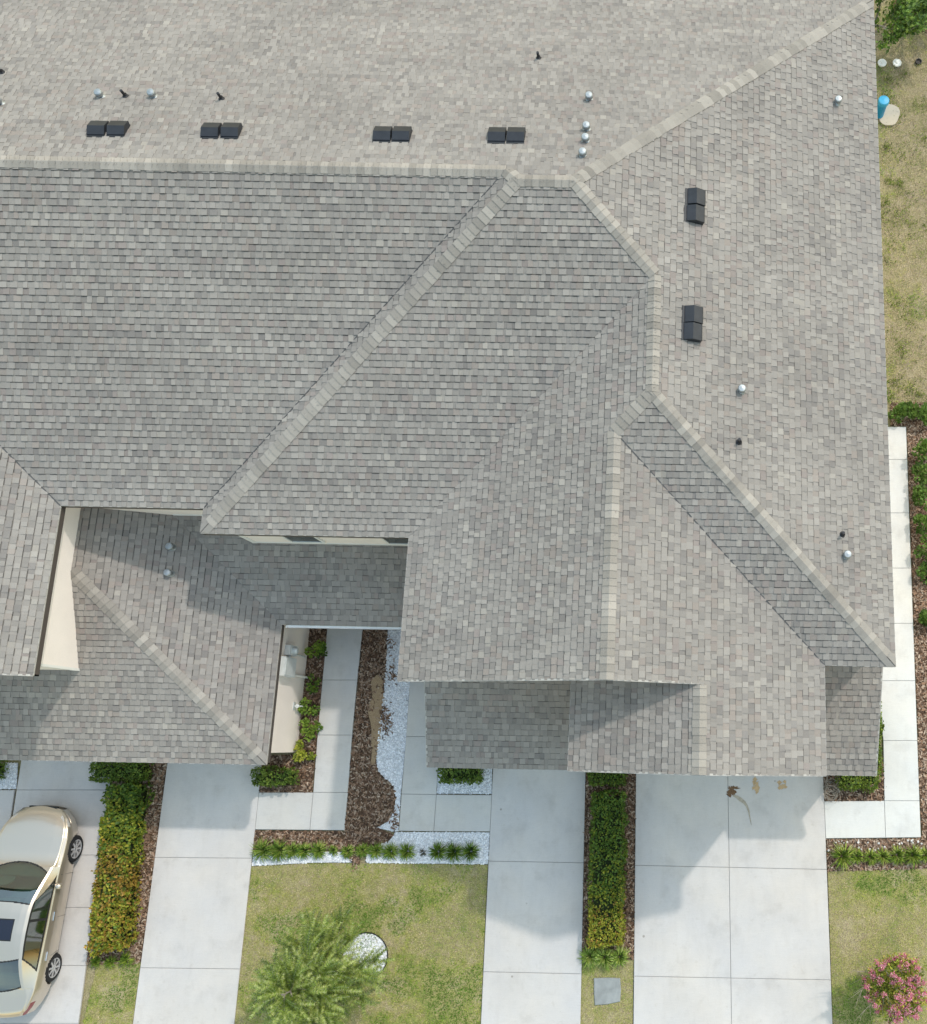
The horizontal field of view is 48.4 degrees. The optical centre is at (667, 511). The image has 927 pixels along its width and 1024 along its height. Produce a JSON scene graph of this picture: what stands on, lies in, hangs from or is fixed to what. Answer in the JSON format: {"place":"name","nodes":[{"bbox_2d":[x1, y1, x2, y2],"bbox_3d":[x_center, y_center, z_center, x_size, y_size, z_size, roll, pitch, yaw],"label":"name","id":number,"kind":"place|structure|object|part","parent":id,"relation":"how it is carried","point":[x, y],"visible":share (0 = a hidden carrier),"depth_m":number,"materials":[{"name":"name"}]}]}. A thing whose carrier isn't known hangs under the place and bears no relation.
{"place":"outdoors","nodes":[
{"label":"outdoors","id":0,"kind":"place"},
{"bbox_2d":[0,790,15,830],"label":"driveway","id":1,"kind":"structure","parent":0,"point":[7,797],"depth_m":25.33,"materials":[{"name":"concrete"}]},
{"bbox_2d":[0,760,109,1023],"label":"driveway","id":2,"kind":"structure","parent":0,"point":[73,790],"depth_m":25.01,"materials":[{"name":"concrete"}]},
{"bbox_2d":[0,805,82,1017],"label":"parked car","id":3,"kind":"object","parent":2,"relation":"on","point":[41,847],"visible":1,"depth_m":23.91,"materials":[{"name":"beige paint"}]},
{"bbox_3d":[-15.750,10.839,23.309,1.213,0.297,0.756,3,77,0],"label":"rear window","id":4,"kind":"part","parent":3,"relation":"part of","materials":[{"name":"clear glass"}]},
{"bbox_3d":[-14.943,9.791,23.641,0.189,0.405,1.979,3,77,0],"label":"side window","id":5,"kind":"part","parent":3,"relation":"part of","materials":[{"name":"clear glass"}]},
{"bbox_2d":[83,962,140,1023],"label":"lawn","id":6,"kind":"structure","parent":0,"point":[98,978],"depth_m":24.36,"materials":[{"name":"plant"}]},
{"bbox_2d":[133,763,261,1023],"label":"driveway","id":7,"kind":"structure","parent":0,"point":[190,966],"depth_m":24.85,"materials":[{"name":"concrete"}]},
{"bbox_2d":[255,629,362,829],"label":"path","id":8,"kind":"structure","parent":0,"point":[322,806],"depth_m":25.63,"materials":[{"name":"concrete"}]},
{"bbox_2d":[235,863,487,1023],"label":"lawn","id":9,"kind":"structure","parent":0,"point":[379,904],"depth_m":24.77,"materials":[{"name":"plant"}]},
{"bbox_2d":[247,901,395,1023],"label":"lawn tree","id":10,"kind":"object","parent":9,"relation":"on","point":[317,980],"visible":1,"depth_m":21.96,"materials":[{"name":"green plant"}]},
{"bbox_2d":[343,933,386,970],"bbox_3d":[-7.465,10.980,24.592,1.090,0.001,1.090,1,77,0],"label":"gravel bed","id":11,"kind":"object","parent":9,"relation":"on","point":[371,939],"visible":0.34,"depth_m":24.65,"materials":[{"name":"white gravel"}]},
{"bbox_2d":[342,932,387,975],"bbox_3d":[-7.465,10.979,24.587,1.134,0.042,1.134,1,77,0],"label":"tree ring edging","id":12,"kind":"object","parent":9,"relation":"on","point":[384,944],"visible":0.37,"depth_m":24.65,"materials":[{"name":"grey stone"}]},
{"bbox_2d":[399,682,491,830],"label":"path","id":13,"kind":"structure","parent":0,"point":[425,806],"depth_m":25.42,"materials":[{"name":"concrete"}]},
{"bbox_2d":[0,0,926,1023],"bbox_3d":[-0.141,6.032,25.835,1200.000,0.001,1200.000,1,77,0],"label":"ground","id":14,"kind":"structure","parent":0,"point":[908,270],"depth_m":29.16,"materials":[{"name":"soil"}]},
{"bbox_2d":[0,763,17,788],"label":"gravel bed","id":15,"kind":"object","parent":14,"relation":"on","point":[7,782],"visible":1,"depth_m":25.51,"materials":[{"name":"white gravel"}]},
{"bbox_2d":[0,760,8,778],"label":"hedge","id":16,"kind":"object","parent":15,"relation":"on","point":[2,768],"visible":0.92,"depth_m":25.41,"materials":[{"name":"green plant"}]},
{"bbox_2d":[88,763,166,961],"bbox_3d":[-13.674,8.711,25.096,1.535,0.001,4.986,1,77,0],"label":"mulch bed","id":17,"kind":"object","parent":14,"relation":"on","point":[146,878],"visible":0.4,"depth_m":25.06,"materials":[{"name":"wood"}]},
{"bbox_2d":[89,956,100,967],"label":"grass tuft","id":18,"kind":"object","parent":17,"relation":"on","point":[94,962],"visible":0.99,"depth_m":24.44,"materials":[{"name":"green plant"}]},
{"bbox_2d":[103,953,117,969],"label":"grass tuft","id":19,"kind":"object","parent":17,"relation":"on","point":[108,962],"visible":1,"depth_m":24.45,"materials":[{"name":"green plant"}]},
{"bbox_2d":[83,780,156,958],"bbox_3d":[-13.585,8.781,24.678,1.216,0.924,4.207,1,77,0],"label":"hedge","id":20,"kind":"object","parent":17,"relation":"on","point":[115,886],"visible":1,"depth_m":24.49,"materials":[{"name":"green plant"}]},
{"bbox_2d":[88,762,154,783],"bbox_3d":[-13.862,6.591,25.286,1.550,0.696,0.655,1,77,0],"label":"hedge","id":21,"kind":"object","parent":17,"relation":"on","point":[116,771],"visible":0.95,"depth_m":25.08,"materials":[{"name":"green plant"}]},
{"bbox_2d":[116,952,136,968],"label":"grass tuft","id":22,"kind":"object","parent":17,"relation":"on","point":[123,960],"visible":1,"depth_m":24.43,"materials":[{"name":"green plant"}]},
{"bbox_2d":[259,628,326,791],"bbox_3d":[-9.800,4.973,25.990,1.552,0.001,4.554,1,77,0],"label":"mulch bed","id":23,"kind":"object","parent":14,"relation":"on","point":[315,668],"visible":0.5,"depth_m":25.76,"materials":[{"name":"wood"}]},
{"bbox_2d":[250,764,299,787],"bbox_3d":[-9.960,6.701,25.261,1.232,0.718,0.594,1,77,0],"label":"hedge","id":24,"kind":"object","parent":23,"relation":"on","point":[271,779],"visible":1,"depth_m":25.09,"materials":[{"name":"green plant"}]},
{"bbox_2d":[292,739,316,762],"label":"shrub","id":25,"kind":"object","parent":23,"relation":"on","point":[300,752],"visible":1,"depth_m":25.42,"materials":[{"name":"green plant"}]},
{"bbox_2d":[297,697,320,715],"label":"shrub","id":26,"kind":"object","parent":23,"relation":"on","point":[311,710],"visible":0.97,"depth_m":25.68,"materials":[{"name":"green plant"}]},
{"bbox_2d":[299,717,322,741],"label":"shrub","id":27,"kind":"object","parent":23,"relation":"on","point":[306,730],"visible":1,"depth_m":25.59,"materials":[{"name":"green plant"}]},
{"bbox_2d":[306,673,320,694],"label":"shrub","id":28,"kind":"object","parent":23,"relation":"on","point":[311,687],"visible":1,"depth_m":25.90,"materials":[{"name":"green plant"}]},
{"bbox_2d":[304,640,327,658],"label":"shrub","id":29,"kind":"object","parent":23,"relation":"on","point":[319,649],"visible":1,"depth_m":25.93,"materials":[{"name":"green plant"}]},
{"bbox_2d":[252,852,350,865],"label":"gravel bed","id":30,"kind":"object","parent":14,"relation":"on","point":[327,854],"visible":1,"depth_m":25.10,"materials":[{"name":"white gravel"}]},
{"bbox_2d":[255,629,394,849],"bbox_3d":[-8.661,5.750,25.815,3.494,0.001,6.163,1,77,0],"label":"mulch bed","id":31,"kind":"object","parent":14,"relation":"on","point":[342,836],"visible":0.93,"depth_m":25.48,"materials":[{"name":"wood"}]},
{"bbox_2d":[251,837,273,863],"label":"grass tuft","id":32,"kind":"object","parent":31,"relation":"on","point":[260,851],"visible":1,"depth_m":24.97,"materials":[{"name":"green plant"}]},
{"bbox_2d":[284,841,304,860],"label":"grass tuft","id":33,"kind":"object","parent":31,"relation":"on","point":[291,851],"visible":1,"depth_m":25.02,"materials":[{"name":"green plant"}]},
{"bbox_2d":[354,843,370,859],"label":"grass tuft","id":34,"kind":"object","parent":31,"relation":"on","point":[360,851],"visible":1,"depth_m":25.05,"materials":[{"name":"green plant"}]},
{"bbox_2d":[361,648,370,680],"bbox_3d":[-7.958,3.971,26.224,0.261,0.001,0.952,-8,77,-2],"label":"sand patch","id":35,"kind":"object","parent":31,"relation":"on","point":[364,664],"visible":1,"depth_m":26.21,"materials":[{"name":"soil"}]},
{"bbox_2d":[368,675,384,764],"bbox_3d":[-7.597,5.385,25.894,0.426,0.001,2.323,1,77,0],"label":"sand patch","id":36,"kind":"object","parent":31,"relation":"on","point":[377,697],"visible":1,"depth_m":25.93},
{"bbox_2d":[85,401,926,964],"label":"mulch chips","id":37,"kind":"object","parent":31,"relation":"on","point":[387,795],"visible":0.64,"depth_m":25.49,"materials":[{"name":"brown wood"}]},
{"bbox_2d":[267,838,289,863],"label":"grass tuft","id":38,"kind":"object","parent":37,"relation":"on","point":[277,852],"visible":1,"depth_m":24.98,"materials":[{"name":"green plant"}]},
{"bbox_2d":[294,842,311,860],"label":"grass tuft","id":39,"kind":"object","parent":37,"relation":"on","point":[303,846],"visible":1,"depth_m":25.02,"materials":[{"name":"green plant"}]},
{"bbox_2d":[310,840,329,860],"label":"grass tuft","id":40,"kind":"object","parent":37,"relation":"on","point":[317,851],"visible":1,"depth_m":25.02,"materials":[{"name":"green plant"}]},
{"bbox_2d":[328,844,337,856],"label":"grass tuft","id":41,"kind":"object","parent":37,"relation":"on","point":[331,851],"visible":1,"depth_m":25.07,"materials":[{"name":"green plant"}]},
{"bbox_2d":[340,845,356,859],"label":"grass tuft","id":42,"kind":"object","parent":37,"relation":"on","point":[344,850],"visible":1,"depth_m":25.04,"materials":[{"name":"green plant"}]},
{"bbox_2d":[823,775,840,802],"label":"dry twigs","id":43,"kind":"object","parent":37,"relation":"on","point":[826,786],"visible":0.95,"depth_m":25.38,"materials":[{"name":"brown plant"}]},
{"bbox_2d":[851,847,865,865],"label":"grass tuft","id":44,"kind":"object","parent":37,"relation":"on","point":[858,853],"visible":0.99,"depth_m":25.06,"materials":[{"name":"green plant"}]},
{"bbox_2d":[863,848,876,865],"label":"grass tuft","id":45,"kind":"object","parent":37,"relation":"on","point":[872,859],"visible":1,"depth_m":25.08,"materials":[{"name":"green plant"}]},
{"bbox_2d":[888,844,906,865],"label":"grass tuft","id":46,"kind":"object","parent":37,"relation":"on","point":[899,858],"visible":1,"depth_m":25.06,"materials":[{"name":"green plant"}]},
{"bbox_2d":[918,845,926,863],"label":"grass tuft","id":47,"kind":"object","parent":37,"relation":"on","point":[923,857],"visible":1,"depth_m":25.08,"materials":[{"name":"green plant"}]},
{"bbox_2d":[376,630,409,829],"bbox_3d":[-6.987,5.435,25.895,0.989,0.001,5.489,1,77,0],"label":"gravel bed","id":48,"kind":"object","parent":14,"relation":"on","point":[389,734],"visible":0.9,"depth_m":25.84,"materials":[{"name":"white gravel"}]},
{"bbox_2d":[366,832,489,863],"bbox_3d":[-6.063,8.487,25.187,3.095,0.001,0.786,1,77,0],"label":"gravel bed","id":49,"kind":"object","parent":14,"relation":"on","point":[443,838],"visible":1,"depth_m":25.21,"materials":[{"name":"white gravel"}]},
{"bbox_2d":[366,840,385,860],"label":"grass tuft","id":50,"kind":"object","parent":49,"relation":"on","point":[375,849],"visible":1,"depth_m":25.03,"materials":[{"name":"green plant"}]},
{"bbox_2d":[380,840,399,862],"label":"grass tuft","id":51,"kind":"object","parent":49,"relation":"on","point":[388,852],"visible":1,"depth_m":25.03,"materials":[{"name":"green plant"}]},
{"bbox_2d":[396,841,415,861],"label":"grass tuft","id":52,"kind":"object","parent":49,"relation":"on","point":[403,852],"visible":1,"depth_m":25.03,"materials":[{"name":"green plant"}]},
{"bbox_2d":[426,840,447,862],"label":"grass tuft","id":53,"kind":"object","parent":49,"relation":"on","point":[434,853],"visible":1,"depth_m":25.02,"materials":[{"name":"green plant"}]},
{"bbox_2d":[444,840,462,862],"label":"grass tuft","id":54,"kind":"object","parent":49,"relation":"on","point":[451,849],"visible":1,"depth_m":25.00,"materials":[{"name":"green plant"}]},
{"bbox_2d":[0,630,922,972],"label":"white pebbles","id":55,"kind":"object","parent":49,"relation":"on","point":[470,838],"visible":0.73,"depth_m":25.47,"materials":[{"name":"gravel"}]},
{"bbox_2d":[459,840,480,863],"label":"grass tuft","id":56,"kind":"object","parent":49,"relation":"on","point":[472,854],"visible":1,"depth_m":25.01,"materials":[{"name":"green plant"}]},
{"bbox_2d":[0,0,895,775],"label":"townhouse","id":57,"kind":"structure","parent":14,"relation":"on","point":[514,370],"depth_m":21.04,"materials":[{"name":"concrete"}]},
{"bbox_2d":[282,537,325,542],"bbox_3d":[-8.364,0.564,22.676,0.800,1.110,0.055,1,77,0],"label":"window","id":58,"kind":"structure","parent":57,"relation":"in","point":[292,539],"depth_m":22.93,"materials":[{"name":"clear glass"}]},
{"bbox_2d":[380,538,407,544],"bbox_3d":[-6.104,0.608,22.679,0.800,1.110,0.055,1,77,0],"label":"window","id":59,"kind":"structure","parent":57,"relation":"in","point":[389,541],"depth_m":22.93,"materials":[{"name":"clear glass"}]},
{"bbox_2d":[437,769,491,793],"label":"gravel bed","id":60,"kind":"object","parent":14,"relation":"on","point":[457,789],"visible":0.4,"depth_m":25.52,"materials":[{"name":"white gravel"}]},
{"bbox_2d":[436,768,485,785],"bbox_3d":[-5.240,6.588,25.351,1.239,0.652,0.753,1,77,0],"label":"hedge","id":61,"kind":"object","parent":60,"relation":"on","point":[469,776],"visible":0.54,"depth_m":25.16,"materials":[{"name":"green plant"}]},
{"bbox_2d":[582,774,635,957],"bbox_3d":[-1.478,8.673,25.172,1.376,0.001,4.871,1,77,0],"label":"mulch bed","id":62,"kind":"object","parent":14,"relation":"on","point":[634,805],"visible":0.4,"depth_m":25.12,"materials":[{"name":"wood"}]},
{"bbox_2d":[577,944,600,970],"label":"grass tuft","id":63,"kind":"object","parent":62,"relation":"on","point":[587,953],"visible":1,"depth_m":24.46,"materials":[{"name":"green plant"}]},
{"bbox_2d":[592,947,619,972],"bbox_3d":[-1.522,10.986,24.486,0.729,0.299,0.705,1,77,0],"label":"grass tuft","id":64,"kind":"object","parent":62,"relation":"on","point":[604,961],"visible":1,"depth_m":24.44,"materials":[{"name":"green plant"}]},
{"bbox_2d":[585,788,628,949],"bbox_3d":[-1.485,8.833,24.796,1.055,0.802,3.831,1,77,0],"label":"hedge","id":65,"kind":"object","parent":62,"relation":"on","point":[605,911],"visible":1,"depth_m":24.58,"materials":[{"name":"green plant"}]},
{"bbox_2d":[587,772,627,787],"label":"hedge","id":66,"kind":"object","parent":62,"relation":"on","point":[598,779],"visible":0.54,"depth_m":25.12,"materials":[{"name":"green plant"}]},
{"bbox_2d":[608,944,631,969],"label":"grass tuft","id":67,"kind":"object","parent":62,"relation":"on","point":[621,954],"visible":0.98,"depth_m":24.46,"materials":[{"name":"green plant"}]},
{"bbox_2d":[823,767,883,800],"bbox_3d":[4.802,6.914,25.617,1.597,0.001,1.020,1,77,0],"label":"mulch bed","id":68,"kind":"object","parent":14,"relation":"on","point":[857,790],"visible":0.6,"depth_m":25.55,"materials":[{"name":"wood"}]},
{"bbox_2d":[833,763,884,793],"bbox_3d":[4.876,6.709,25.345,1.273,0.714,0.912,1,77,0],"label":"hedge","id":69,"kind":"object","parent":68,"relation":"on","point":[853,781],"visible":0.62,"depth_m":25.17,"materials":[{"name":"green plant"}]},
{"bbox_2d":[826,403,926,870],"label":"mulch bed","id":70,"kind":"object","parent":14,"relation":"on","point":[924,816],"visible":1,"depth_m":26.12,"materials":[{"name":"wood"}]},
{"bbox_2d":[828,839,855,869],"bbox_3d":[4.382,8.641,25.035,0.878,0.360,0.857,1,77,0],"label":"grass tuft","id":71,"kind":"object","parent":70,"relation":"on","point":[845,853],"visible":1,"depth_m":25.00,"materials":[{"name":"green plant"}]},
{"bbox_2d":[875,846,891,864],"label":"grass tuft","id":72,"kind":"object","parent":70,"relation":"on","point":[885,855],"visible":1,"depth_m":25.07,"materials":[{"name":"green plant"}]},
{"bbox_2d":[902,842,923,869],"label":"grass tuft","id":73,"kind":"object","parent":70,"relation":"on","point":[915,853],"visible":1,"depth_m":25.03,"materials":[{"name":"green plant"}]},
{"bbox_2d":[903,401,923,419],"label":"shrub","id":74,"kind":"object","parent":70,"relation":"on","point":[912,410],"visible":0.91,"depth_m":27.54,"materials":[{"name":"green plant"}]},
{"bbox_2d":[910,461,926,484],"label":"shrub","id":75,"kind":"object","parent":70,"relation":"on","point":[919,468],"visible":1,"depth_m":27.07,"materials":[{"name":"green plant"}]},
{"bbox_2d":[911,438,926,460],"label":"shrub","id":76,"kind":"object","parent":70,"relation":"on","point":[922,446],"visible":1,"depth_m":27.12,"materials":[{"name":"green plant"}]},
{"bbox_2d":[912,484,926,510],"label":"shrub","id":77,"kind":"object","parent":70,"relation":"on","point":[919,494],"visible":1,"depth_m":26.92,"materials":[{"name":"green plant"}]},
{"bbox_2d":[912,513,926,535],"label":"shrub","id":78,"kind":"object","parent":70,"relation":"on","point":[920,517],"visible":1,"depth_m":26.79,"materials":[{"name":"green plant"}]},
{"bbox_2d":[913,533,926,560],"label":"shrub","id":79,"kind":"object","parent":70,"relation":"on","point":[921,552],"visible":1,"depth_m":26.63,"materials":[{"name":"green plant"}]},
{"bbox_2d":[916,561,926,584],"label":"shrub","id":80,"kind":"object","parent":70,"relation":"on","point":[923,568],"visible":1,"depth_m":26.58,"materials":[{"name":"green plant"}]},
{"bbox_2d":[916,402,926,425],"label":"shrub","id":81,"kind":"object","parent":70,"relation":"on","point":[924,413],"visible":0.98,"depth_m":27.42,"materials":[{"name":"green plant"}]},
{"bbox_2d":[917,608,926,626],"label":"shrub","id":82,"kind":"object","parent":70,"relation":"on","point":[922,618],"visible":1,"depth_m":26.30,"materials":[{"name":"green plant"}]},
{"bbox_2d":[878,701,884,763],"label":"hedge","id":83,"kind":"object","parent":14,"relation":"on","point":[882,726],"visible":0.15,"depth_m":25.32,"materials":[{"name":"green plant"}]},
{"bbox_2d":[878,59,886,66],"bbox_3d":[6.558,-13.720,30.414,0.270,0.095,0.270,1,77,0],"label":"cleanout cap","id":84,"kind":"object","parent":14,"relation":"on","point":[882,62],"visible":1,"depth_m":30.39,"materials":[{"name":"white plastic"}]},
{"bbox_2d":[878,104,899,125],"bbox_3d":[6.659,-11.966,30.028,0.710,0.070,0.720,1,77,0],"label":"concrete pad","id":85,"kind":"object","parent":14,"relation":"on","point":[891,115],"visible":0.71,"depth_m":29.98,"materials":[{"name":"beige concrete"}]},
{"bbox_2d":[877,95,888,118],"bbox_3d":[6.376,-12.051,29.672,0.330,0.760,0.330,1,77,0],"label":"utility post","id":86,"kind":"object","parent":85,"relation":"on","point":[883,102],"visible":0.95,"depth_m":29.36,"materials":[{"name":"blue plastic"}]},
{"bbox_2d":[893,59,901,66],"bbox_3d":[7.015,-13.721,30.417,0.270,0.095,0.270,1,77,0],"label":"cleanout cap","id":87,"kind":"object","parent":14,"relation":"on","point":[897,62],"visible":1,"depth_m":30.39,"materials":[{"name":"white plastic"}]},
{"bbox_2d":[874,0,926,53],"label":"broadleaf tree","id":88,"kind":"object","parent":14,"relation":"on","point":[905,12],"visible":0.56,"depth_m":28.50,"materials":[{"name":"green plant"}]},
{"bbox_2d":[915,58,921,64],"bbox_3d":[7.681,-13.771,30.450,0.198,0.050,0.198,1,77,0],"label":"valve box","id":89,"kind":"object","parent":14,"relation":"on","point":[917,61],"visible":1,"depth_m":30.45,"materials":[{"name":"black plastic"}]},
{"bbox_2d":[481,769,585,1023],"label":"driveway","id":90,"kind":"structure","parent":0,"point":[532,971],"depth_m":24.88,"materials":[{"name":"concrete"}]},
{"bbox_2d":[581,960,633,1023],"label":"lawn","id":91,"kind":"structure","parent":0,"point":[602,1012],"depth_m":24.41,"materials":[{"name":"plant"}]},
{"bbox_2d":[594,977,620,1004],"bbox_3d":[-1.475,11.764,24.438,0.675,0.060,0.630,1,77,0],"label":"stepping stone","id":92,"kind":"object","parent":91,"relation":"on","point":[607,990],"visible":1,"depth_m":24.41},
{"bbox_2d":[633,774,831,1023],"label":"driveway","id":93,"kind":"structure","parent":0,"point":[763,926],"depth_m":24.89,"materials":[{"name":"concrete"}]},
{"bbox_2d":[726,786,738,797],"bbox_3d":[1.661,7.120,25.504,0.265,0.001,0.381,43,80,9],"label":"mud splat","id":94,"kind":"object","parent":93,"relation":"on","point":[731,791],"visible":1,"depth_m":25.50,"materials":[{"name":"brown soil"}]},
{"bbox_2d":[733,795,751,824],"bbox_3d":[1.982,7.553,25.404,0.207,0.001,0.875,-32,79,-7],"label":"mud trail","id":95,"kind":"object","parent":93,"relation":"on","point":[740,799],"visible":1,"depth_m":25.44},
{"bbox_2d":[752,777,759,793],"bbox_3d":[2.271,7.005,25.533,0.210,0.002,0.454,1,77,0],"label":"rust stain","id":96,"kind":"object","parent":93,"relation":"on","point":[756,787],"visible":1,"depth_m":25.53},
{"bbox_2d":[777,780,786,789],"bbox_3d":[2.941,6.989,25.541,0.268,0.002,0.246,-8,77,-2],"label":"rust stain","id":97,"kind":"object","parent":93,"relation":"on","point":[779,782],"visible":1,"depth_m":25.54,"materials":[{"name":"brown"}]},
{"bbox_2d":[824,427,920,837],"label":"path","id":98,"kind":"structure","parent":0,"point":[895,813],"depth_m":25.92,"materials":[{"name":"concrete"}]},
{"bbox_2d":[828,869,926,1023],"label":"lawn","id":99,"kind":"structure","parent":0,"point":[847,961],"depth_m":24.80,"materials":[{"name":"plant"}]},
{"bbox_2d":[851,952,926,1023],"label":"flowering tree","id":100,"kind":"object","parent":99,"relation":"on","point":[905,995],"visible":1,"depth_m":22.91,"materials":[{"name":"pink plant"}]},
{"label":"mulch bed","id":101,"kind":"structure","parent":0,"visible":0},
{"bbox_2d":[887,401,907,423],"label":"shrub","id":102,"kind":"object","parent":101,"relation":"on","point":[900,409],"visible":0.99,"depth_m":27.54,"materials":[{"name":"green plant"}]}
]}

